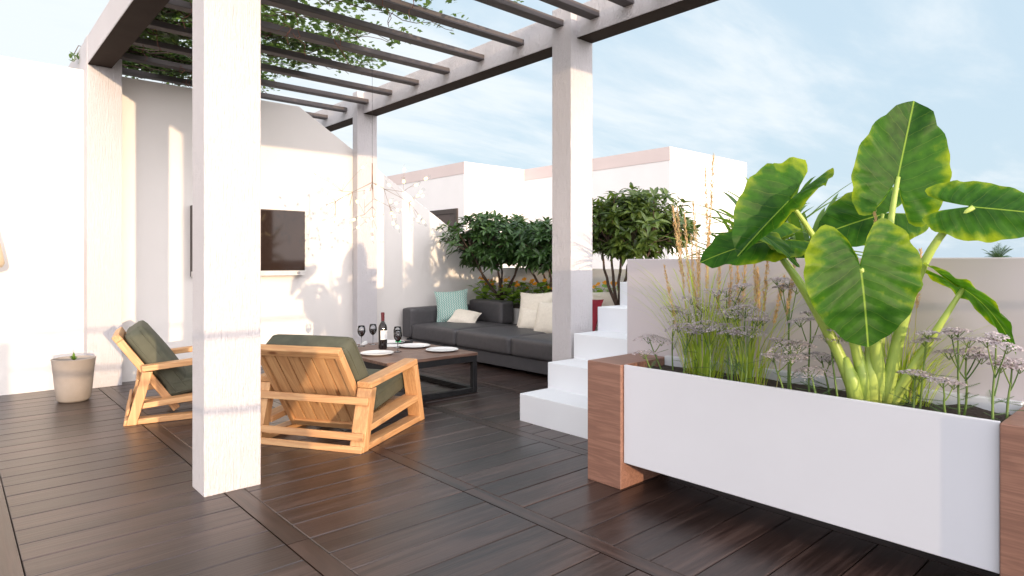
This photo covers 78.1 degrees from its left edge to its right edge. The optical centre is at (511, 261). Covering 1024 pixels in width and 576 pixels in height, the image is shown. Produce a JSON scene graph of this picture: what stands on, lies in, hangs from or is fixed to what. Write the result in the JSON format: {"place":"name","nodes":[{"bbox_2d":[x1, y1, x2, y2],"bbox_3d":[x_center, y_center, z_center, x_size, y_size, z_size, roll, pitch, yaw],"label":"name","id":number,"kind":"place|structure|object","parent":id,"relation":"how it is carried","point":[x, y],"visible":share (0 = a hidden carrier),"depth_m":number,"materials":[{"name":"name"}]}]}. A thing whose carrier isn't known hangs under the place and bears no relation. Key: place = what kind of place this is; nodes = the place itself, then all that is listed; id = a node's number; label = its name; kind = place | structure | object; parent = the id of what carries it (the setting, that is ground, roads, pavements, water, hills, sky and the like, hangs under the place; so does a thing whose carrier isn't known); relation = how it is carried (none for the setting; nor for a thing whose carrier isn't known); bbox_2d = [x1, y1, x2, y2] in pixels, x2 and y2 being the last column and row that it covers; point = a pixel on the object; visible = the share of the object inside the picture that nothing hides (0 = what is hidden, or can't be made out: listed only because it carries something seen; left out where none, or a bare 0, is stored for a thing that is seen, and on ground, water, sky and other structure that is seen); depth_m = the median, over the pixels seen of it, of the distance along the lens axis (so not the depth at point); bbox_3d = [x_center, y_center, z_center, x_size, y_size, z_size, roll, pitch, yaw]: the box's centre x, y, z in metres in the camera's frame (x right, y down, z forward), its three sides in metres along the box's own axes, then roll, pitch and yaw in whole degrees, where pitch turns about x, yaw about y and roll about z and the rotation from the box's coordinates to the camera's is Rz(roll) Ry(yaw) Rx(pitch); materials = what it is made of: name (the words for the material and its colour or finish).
{"place":"outdoors","nodes":[
{"label":"outdoors","id":0,"kind":"place"},
{"bbox_2d":[387,344,400,346],"bbox_3d":[-1.097,0.757,5.718,0.199,0.011,0.139,0,0,-7],"label":"napkin","id":1,"kind":"object","parent":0,"point":[391,345],"visible":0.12,"depth_m":5.70,"materials":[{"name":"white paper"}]},
{"bbox_2d":[0,0,1023,257],"label":"sky","id":2,"kind":"structure","parent":0,"point":[757,83],"materials":[{"name":"blue"}]},
{"bbox_2d":[387,146,746,268],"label":"neighbouring building","id":3,"kind":"structure","parent":0,"point":[451,192],"depth_m":16.78,"materials":[{"name":"beige paint"}]},
{"bbox_2d":[430,208,457,229],"bbox_3d":[-1.973,-0.180,17.723,0.060,2.560,1.470,0,0,-42],"label":"window","id":4,"kind":"structure","parent":3,"relation":"in","point":[445,215],"depth_m":17.48,"materials":[{"name":"grey glass"}]},
{"bbox_2d":[592,299,603,330],"bbox_3d":[0.762,0.560,6.538,0.132,0.400,0.400,22,-10,-34],"label":"cushion","id":5,"kind":"object","parent":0,"point":[596,304],"visible":0.2,"depth_m":6.40,"materials":[{"name":"red fabric"}]},
{"bbox_2d":[592,290,617,330],"bbox_3d":[0.938,0.540,6.656,0.500,0.500,0.142,-4,-18,28],"label":"cushion","id":6,"kind":"object","parent":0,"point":[607,298],"visible":0.1,"depth_m":6.62,"materials":[{"name":"beige fabric"}]},
{"bbox_2d":[585,154,803,378],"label":"feather grass","id":7,"kind":"object","parent":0,"point":[702,358],"depth_m":2.96,"materials":[{"name":"plant"}]},
{"bbox_2d":[668,257,812,386],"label":"feather grass","id":8,"kind":"object","parent":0,"point":[759,371],"depth_m":2.71,"materials":[{"name":"plant"}]},
{"bbox_2d":[982,243,1011,256],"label":"palm tree","id":9,"kind":"object","parent":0,"point":[995,253],"visible":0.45,"depth_m":45.84,"materials":[{"name":"green plant"}]},
{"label":"terrace slab","id":10,"kind":"structure","parent":0,"visible":0},
{"bbox_2d":[0,56,498,395],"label":"house wall","id":11,"kind":"structure","parent":10,"relation":"on","point":[42,211],"depth_m":5.97,"materials":[{"name":"white paint"}]},
{"bbox_2d":[0,244,4,266],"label":"wall lamp","id":12,"kind":"object","parent":11,"relation":"attached to","point":[2,262],"visible":1,"depth_m":4.83,"materials":[{"name":"beige metal"}]},
{"bbox_2d":[190,205,304,276],"bbox_3d":[-2.694,-0.202,6.511,1.139,0.696,0.082,0,0,-42],"label":"television","id":13,"kind":"object","parent":11,"relation":"attached to","point":[282,242],"visible":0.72,"depth_m":6.69,"materials":[{"name":"metal"}]},
{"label":"deck underlay","id":14,"kind":"structure","parent":10,"relation":"on","visible":0},
{"bbox_2d":[0,362,979,575],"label":"deck","id":15,"kind":"structure","parent":14,"relation":"on","point":[92,485],"depth_m":2.80,"materials":[{"name":"brown wood"}]},
{"bbox_2d":[51,355,95,402],"bbox_3d":[-3.478,0.931,5.007,0.300,0.338,0.300,0,0,-42],"label":"plant pot","id":16,"kind":"object","parent":15,"relation":"on","point":[73,381],"visible":1,"depth_m":4.91,"materials":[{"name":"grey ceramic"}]},
{"bbox_2d":[69,352,76,359],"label":"seedling","id":17,"kind":"object","parent":16,"relation":"on","point":[73,357],"visible":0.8,"depth_m":5.00,"materials":[{"name":"green plant"}]},
{"bbox_2d":[112,320,191,425],"bbox_3d":[-2.457,0.772,4.752,0.921,0.657,0.800,0,0,-30],"label":"armchair","id":18,"kind":"object","parent":15,"relation":"on","point":[164,371],"visible":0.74,"depth_m":4.39,"materials":[{"name":"brown wood"}]},
{"bbox_2d":[261,334,424,453],"bbox_3d":[-1.127,0.772,4.095,0.800,0.657,0.921,0,0,17],"label":"armchair","id":19,"kind":"object","parent":15,"relation":"on","point":[323,381],"visible":0.91,"depth_m":3.80,"materials":[{"name":"brown wood"}]},
{"bbox_2d":[68,0,718,496],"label":"pergola","id":20,"kind":"object","parent":15,"relation":"on","point":[226,50],"visible":0.83,"depth_m":4.81,"materials":[{"name":"paint"}]},
{"bbox_2d":[69,0,523,93],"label":"climbing vine","id":21,"kind":"object","parent":20,"relation":"on","point":[169,15],"visible":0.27,"depth_m":5.38,"materials":[{"name":"green plant"}]},
{"bbox_2d":[316,163,427,239],"bbox_3d":[-1.238,-0.986,5.558,1.129,1.665,0.500,0,0,1],"label":"chandelier","id":22,"kind":"object","parent":20,"relation":"hanging from","point":[377,210],"visible":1,"depth_m":5.51,"materials":[{"name":"white metal"}]},
{"bbox_2d":[357,340,477,400],"bbox_3d":[-1.000,0.931,5.463,0.882,0.337,1.149,0,0,-42],"label":"coffee table","id":23,"kind":"object","parent":15,"relation":"on","point":[424,357],"visible":0.43,"depth_m":5.21,"materials":[{"name":"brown wood"}]},
{"bbox_2d":[357,325,364,346],"bbox_3d":[-1.360,0.669,5.697,0.072,0.186,0.072,0,0,-42],"label":"wine glass","id":24,"kind":"object","parent":23,"relation":"on","point":[361,333],"visible":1,"depth_m":5.68,"materials":[{"name":"white"}]},
{"bbox_2d":[369,324,376,344],"bbox_3d":[-1.285,0.669,5.831,0.072,0.186,0.072,0,0,-42],"label":"wine glass","id":25,"kind":"object","parent":23,"relation":"on","point":[372,331],"visible":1,"depth_m":5.81,"materials":[{"name":"white"}]},
{"bbox_2d":[360,350,393,355],"bbox_3d":[-1.114,0.754,5.206,0.276,0.017,0.276,0,0,-42],"label":"plate","id":26,"kind":"object","parent":23,"relation":"on","point":[376,352],"visible":0.98,"depth_m":5.23,"materials":[{"name":"white ceramic"}]},
{"bbox_2d":[378,312,386,348],"bbox_3d":[-1.132,0.602,5.525,0.075,0.320,0.076,0,0,-42],"label":"wine bottle","id":27,"kind":"object","parent":23,"relation":"on","point":[382,335],"visible":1,"depth_m":5.50,"materials":[{"name":"black glass"}]},
{"bbox_2d":[387,340,404,343],"bbox_3d":[-1.128,0.754,5.918,0.250,0.017,0.250,0,0,-42],"label":"plate","id":28,"kind":"object","parent":23,"relation":"on","point":[391,342],"visible":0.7,"depth_m":5.92,"materials":[{"name":"white ceramic"}]},
{"bbox_2d":[393,326,400,347],"bbox_3d":[-1.019,0.669,5.613,0.072,0.186,0.072,0,0,-42],"label":"wine glass","id":29,"kind":"object","parent":23,"relation":"on","point":[397,332],"visible":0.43,"depth_m":5.60,"materials":[{"name":"white"}]},
{"bbox_2d":[394,330,401,352],"bbox_3d":[-0.966,0.669,5.338,0.072,0.186,0.072,0,0,-42],"label":"wine glass","id":30,"kind":"object","parent":23,"relation":"on","point":[397,338],"visible":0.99,"depth_m":5.32,"materials":[{"name":"white"}]},
{"bbox_2d":[399,343,429,347],"bbox_3d":[-0.873,0.754,5.663,0.280,0.017,0.280,0,0,-42],"label":"plate","id":31,"kind":"object","parent":23,"relation":"on","point":[413,345],"visible":1,"depth_m":5.71,"materials":[{"name":"white ceramic"}]},
{"bbox_2d":[426,347,457,351],"bbox_3d":[-0.600,0.754,5.411,0.280,0.017,0.280,0,0,-42],"label":"plate","id":32,"kind":"object","parent":23,"relation":"on","point":[441,349],"visible":1,"depth_m":5.45,"materials":[{"name":"white ceramic"}]},
{"bbox_2d":[403,299,551,374],"bbox_3d":[0.075,0.788,6.956,1.109,0.623,3.059,0,0,-42],"label":"sofa","id":33,"kind":"object","parent":15,"relation":"on","point":[491,335],"visible":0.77,"depth_m":6.83,"materials":[{"name":"charcoal fabric"}]},
{"bbox_2d":[434,289,467,321],"bbox_3d":[-0.743,0.550,7.842,0.420,0.420,0.132,-5,-20,-6],"label":"cushion","id":34,"kind":"object","parent":33,"relation":"on","point":[449,304],"visible":0.81,"depth_m":7.80,"materials":[{"name":"teal fabric"}]},
{"bbox_2d":[447,309,481,322],"bbox_3d":[-0.578,0.675,7.687,0.360,0.115,0.260,9,38,18],"label":"cushion","id":35,"kind":"object","parent":33,"relation":"on","point":[462,316],"visible":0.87,"depth_m":7.63,"materials":[{"name":"beige fabric"}]},
{"bbox_2d":[518,308,536,328],"bbox_3d":[0.235,0.650,7.019,0.360,0.270,0.124,2,-23,32],"label":"cushion","id":36,"kind":"object","parent":33,"relation":"on","point":[528,318],"visible":0.49,"depth_m":7.00,"materials":[{"name":"beige fabric"}]},
{"bbox_2d":[517,292,551,325],"bbox_3d":[0.267,0.560,7.223,0.460,0.460,0.152,-3,-22,30],"label":"cushion","id":37,"kind":"object","parent":33,"relation":"on","point":[529,300],"visible":0.39,"depth_m":7.21,"materials":[{"name":"beige fabric"}]},
{"bbox_2d":[534,302,551,332],"bbox_3d":[0.410,0.600,6.706,0.420,0.400,0.142,-7,-29,40],"label":"cushion","id":38,"kind":"object","parent":33,"relation":"on","point":[543,321],"visible":0.52,"depth_m":6.68,"materials":[{"name":"beige fabric"}]},
{"bbox_2d":[509,304,519,324],"bbox_3d":[1.144,0.843,6.986,0.479,0.555,4.498,0,0,-42],"label":"garden planter","id":39,"kind":"object","parent":15,"relation":"on","point":[516,308],"depth_m":7.86,"materials":[{"name":"concrete"}]},
{"bbox_2d":[468,276,495,298],"bbox_3d":[-0.392,0.377,8.407,0.474,0.380,0.388,0,0,25],"label":"flower plant","id":40,"kind":"object","parent":39,"relation":"in","point":[485,288],"visible":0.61,"depth_m":8.37,"materials":[{"name":"green plant"}]},
{"bbox_2d":[435,210,537,299],"bbox_3d":[-0.155,-0.004,7.975,1.679,1.311,1.311,0,0,-42],"label":"shrub","id":41,"kind":"object","parent":39,"relation":"on","point":[483,240],"visible":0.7,"depth_m":7.69,"materials":[{"name":"green plant"}]},
{"bbox_2d":[481,279,510,299],"bbox_3d":[-0.205,0.393,8.233,0.414,0.349,0.384,0,0,13],"label":"flower plant","id":42,"kind":"object","parent":39,"relation":"in","point":[493,293],"visible":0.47,"depth_m":8.22,"materials":[{"name":"green plant"}]},
{"bbox_2d":[495,277,523,305],"bbox_3d":[-0.015,0.373,8.117,0.439,0.388,0.387,0,0,-25],"label":"flower plant","id":43,"kind":"object","parent":39,"relation":"in","point":[513,298],"visible":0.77,"depth_m":8.10,"materials":[{"name":"green plant"}]},
{"bbox_2d":[504,283,535,303],"bbox_3d":[0.102,0.416,7.933,0.390,0.302,0.431,0,0,-42],"label":"flower plant","id":44,"kind":"object","parent":39,"relation":"in","point":[508,290],"visible":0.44,"depth_m":7.92,"materials":[{"name":"green plant"}]},
{"bbox_2d":[517,277,547,293],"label":"flower plant","id":45,"kind":"object","parent":39,"relation":"in","point":[530,282],"visible":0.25,"depth_m":7.74,"materials":[{"name":"green plant"}]},
{"bbox_2d":[527,278,551,292],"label":"flower plant","id":46,"kind":"object","parent":39,"relation":"in","point":[539,285],"visible":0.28,"depth_m":7.56,"materials":[{"name":"green plant"}]},
{"bbox_2d":[504,216,595,291],"bbox_3d":[0.405,0.045,7.662,1.167,1.213,1.314,0,0,-42],"label":"shrub","id":47,"kind":"object","parent":39,"relation":"on","point":[538,255],"visible":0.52,"depth_m":7.34,"materials":[{"name":"green plant"}]},
{"bbox_2d":[592,282,610,291],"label":"flower plant","id":48,"kind":"object","parent":39,"relation":"in","point":[597,285],"visible":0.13,"depth_m":6.97,"materials":[{"name":"green plant"}]},
{"bbox_2d":[594,280,617,295],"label":"flower plant","id":49,"kind":"object","parent":39,"relation":"in","point":[604,282],"visible":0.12,"depth_m":6.79,"materials":[{"name":"orange plant"}]},
{"bbox_2d":[592,182,700,304],"bbox_3d":[1.234,-0.065,6.220,1.295,1.434,1.364,0,0,-42],"label":"shrub","id":50,"kind":"object","parent":39,"relation":"in","point":[634,224],"visible":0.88,"depth_m":5.93,"materials":[{"name":"green plant"}]},
{"bbox_2d":[499,267,626,303],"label":"garden wall","id":51,"kind":"structure","parent":15,"relation":"on","point":[598,274],"depth_m":8.22,"materials":[{"name":"white paint"}]},
{"bbox_2d":[520,282,626,438],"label":"staircase","id":52,"kind":"structure","parent":15,"relation":"on","point":[560,403],"depth_m":4.41,"materials":[{"name":"white paint"}]},
{"bbox_2d":[588,353,1023,575],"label":"planter box","id":53,"kind":"object","parent":15,"relation":"on","point":[949,484],"visible":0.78,"depth_m":2.36,"materials":[{"name":"white paint"}]},
{"bbox_2d":[632,350,661,369],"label":"yarrow","id":54,"kind":"object","parent":53,"relation":"on","point":[647,353],"visible":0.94,"depth_m":3.00,"materials":[{"name":"purple plant"}]},
{"bbox_2d":[633,334,671,369],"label":"yarrow","id":55,"kind":"object","parent":53,"relation":"on","point":[659,337],"visible":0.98,"depth_m":3.10,"materials":[{"name":"purple plant"}]},
{"bbox_2d":[660,305,688,369],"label":"yarrow","id":56,"kind":"object","parent":53,"relation":"on","point":[678,307],"visible":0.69,"depth_m":3.08,"materials":[{"name":"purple plant"}]},
{"bbox_2d":[665,310,709,372],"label":"yarrow","id":57,"kind":"object","parent":53,"relation":"on","point":[680,329],"visible":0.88,"depth_m":2.94,"materials":[{"name":"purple plant"}]},
{"bbox_2d":[678,295,720,374],"bbox_3d":[0.884,0.353,2.982,0.170,0.386,0.211,0,0,-42],"label":"yarrow","id":58,"kind":"object","parent":53,"relation":"on","point":[690,299],"visible":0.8,"depth_m":2.97,"materials":[{"name":"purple plant"}]},
{"bbox_2d":[689,320,735,376],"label":"yarrow","id":59,"kind":"object","parent":53,"relation":"on","point":[709,329],"visible":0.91,"depth_m":2.83,"materials":[{"name":"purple plant"}]},
{"bbox_2d":[703,283,751,379],"bbox_3d":[0.960,0.318,2.804,0.149,0.455,0.256,0,0,-42],"label":"yarrow","id":60,"kind":"object","parent":53,"relation":"on","point":[726,295],"visible":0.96,"depth_m":2.80,"materials":[{"name":"purple plant"}]},
{"bbox_2d":[716,329,746,380],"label":"yarrow","id":61,"kind":"object","parent":53,"relation":"on","point":[728,336],"visible":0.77,"depth_m":2.69,"materials":[{"name":"purple plant"}]},
{"bbox_2d":[714,295,758,380],"bbox_3d":[0.996,0.346,2.806,0.182,0.399,0.214,0,0,-42],"label":"yarrow","id":62,"kind":"object","parent":53,"relation":"on","point":[733,297],"visible":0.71,"depth_m":2.80,"materials":[{"name":"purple plant"}]},
{"bbox_2d":[717,304,768,381],"bbox_3d":[0.991,0.363,2.715,0.186,0.364,0.246,0,0,-2],"label":"yarrow","id":63,"kind":"object","parent":53,"relation":"on","point":[741,314],"visible":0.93,"depth_m":2.70,"materials":[{"name":"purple plant"}]},
{"bbox_2d":[727,317,769,382],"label":"yarrow","id":64,"kind":"object","parent":53,"relation":"on","point":[754,329],"visible":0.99,"depth_m":2.63,"materials":[{"name":"purple plant"}]},
{"bbox_2d":[737,314,773,368],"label":"yarrow","id":65,"kind":"object","parent":53,"relation":"on","point":[762,323],"visible":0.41,"depth_m":2.81,"materials":[{"name":"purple plant"}]},
{"bbox_2d":[761,353,807,387],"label":"yarrow","id":66,"kind":"object","parent":53,"relation":"on","point":[775,359],"visible":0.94,"depth_m":2.48,"materials":[{"name":"purple plant"}]},
{"bbox_2d":[765,277,804,388],"bbox_3d":[1.136,0.303,2.600,0.131,0.484,0.188,0,0,-42],"label":"yarrow","id":67,"kind":"object","parent":53,"relation":"on","point":[786,286],"visible":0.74,"depth_m":2.60,"materials":[{"name":"purple plant"}]},
{"bbox_2d":[766,337,816,389],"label":"yarrow","id":68,"kind":"object","parent":53,"relation":"on","point":[800,344],"visible":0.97,"depth_m":2.49,"materials":[{"name":"purple plant"}]},
{"bbox_2d":[785,310,818,391],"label":"yarrow","id":69,"kind":"object","parent":53,"relation":"on","point":[794,320],"visible":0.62,"depth_m":2.51,"materials":[{"name":"purple plant"}]},
{"bbox_2d":[791,366,832,393],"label":"yarrow","id":70,"kind":"object","parent":53,"relation":"on","point":[811,377],"visible":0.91,"depth_m":2.42,"materials":[{"name":"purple plant"}]},
{"bbox_2d":[805,351,834,394],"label":"yarrow","id":71,"kind":"object","parent":53,"relation":"on","point":[821,358],"visible":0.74,"depth_m":2.49,"materials":[{"name":"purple plant"}]},
{"bbox_2d":[811,329,846,396],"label":"yarrow","id":72,"kind":"object","parent":53,"relation":"on","point":[842,340],"visible":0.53,"depth_m":2.40,"materials":[{"name":"purple plant"}]},
{"bbox_2d":[700,101,1023,405],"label":"elephant ear plant","id":73,"kind":"object","parent":53,"relation":"on","point":[868,302],"visible":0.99,"depth_m":2.28,"materials":[{"name":"green plant"}]},
{"bbox_2d":[890,369,940,407],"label":"yarrow","id":74,"kind":"object","parent":53,"relation":"on","point":[916,373],"visible":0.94,"depth_m":2.21,"materials":[{"name":"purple plant"}]},
{"bbox_2d":[818,210,1017,406],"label":"feather grass","id":75,"kind":"object","parent":53,"relation":"on","point":[907,357],"depth_m":2.35,"materials":[{"name":"plant"}]},
{"bbox_2d":[896,330,942,408],"bbox_3d":[1.450,0.392,2.244,0.111,0.306,0.139,0,0,-42],"label":"yarrow","id":76,"kind":"object","parent":53,"relation":"on","point":[927,338],"visible":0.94,"depth_m":2.23,"materials":[{"name":"purple plant"}]},
{"bbox_2d":[926,377,966,412],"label":"yarrow","id":77,"kind":"object","parent":53,"relation":"on","point":[949,380],"visible":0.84,"depth_m":2.11,"materials":[{"name":"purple plant"}]},
{"bbox_2d":[932,327,985,414],"bbox_3d":[1.512,0.383,2.130,0.150,0.325,0.101,0,0,25],"label":"yarrow","id":78,"kind":"object","parent":53,"relation":"on","point":[956,331],"visible":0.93,"depth_m":2.13,"materials":[{"name":"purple plant"}]},
{"bbox_2d":[931,346,994,415],"bbox_3d":[1.549,0.417,2.165,0.187,0.257,0.136,0,0,29],"label":"yarrow","id":79,"kind":"object","parent":53,"relation":"on","point":[976,353],"visible":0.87,"depth_m":2.16,"materials":[{"name":"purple plant"}]},
{"bbox_2d":[968,331,1023,419],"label":"yarrow","id":80,"kind":"object","parent":53,"relation":"on","point":[996,342],"visible":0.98,"depth_m":2.03,"materials":[{"name":"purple plant"}]},
{"bbox_2d":[984,354,1023,421],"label":"yarrow","id":81,"kind":"object","parent":53,"relation":"on","point":[1007,360],"visible":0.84,"depth_m":2.05,"materials":[{"name":"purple plant"}]},
{"bbox_2d":[627,257,1023,401],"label":"parapet wall","id":82,"kind":"structure","parent":15,"relation":"on","point":[999,281],"depth_m":2.71,"materials":[{"name":"grey paint"}]},
{"bbox_2d":[0,369,999,575],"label":"deck border strips","id":83,"kind":"object","parent":14,"relation":"on","point":[317,558],"visible":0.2,"depth_m":2.69,"materials":[{"name":"brown wood"}]},
{"bbox_3d":[3.660,1.020,2.434,2.700,0.240,5.340,0,0,-42],"label":"garden bed","id":84,"kind":"object","parent":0,"visible":0},
{"bbox_2d":[659,176,862,258],"bbox_3d":[1.670,0.106,4.060,1.501,1.613,1.747,0,0,25],"label":"strap leaf plant","id":85,"kind":"object","parent":84,"relation":"on","point":[802,234],"visible":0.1,"depth_m":4.01,"materials":[{"name":"green plant"}]}
]}

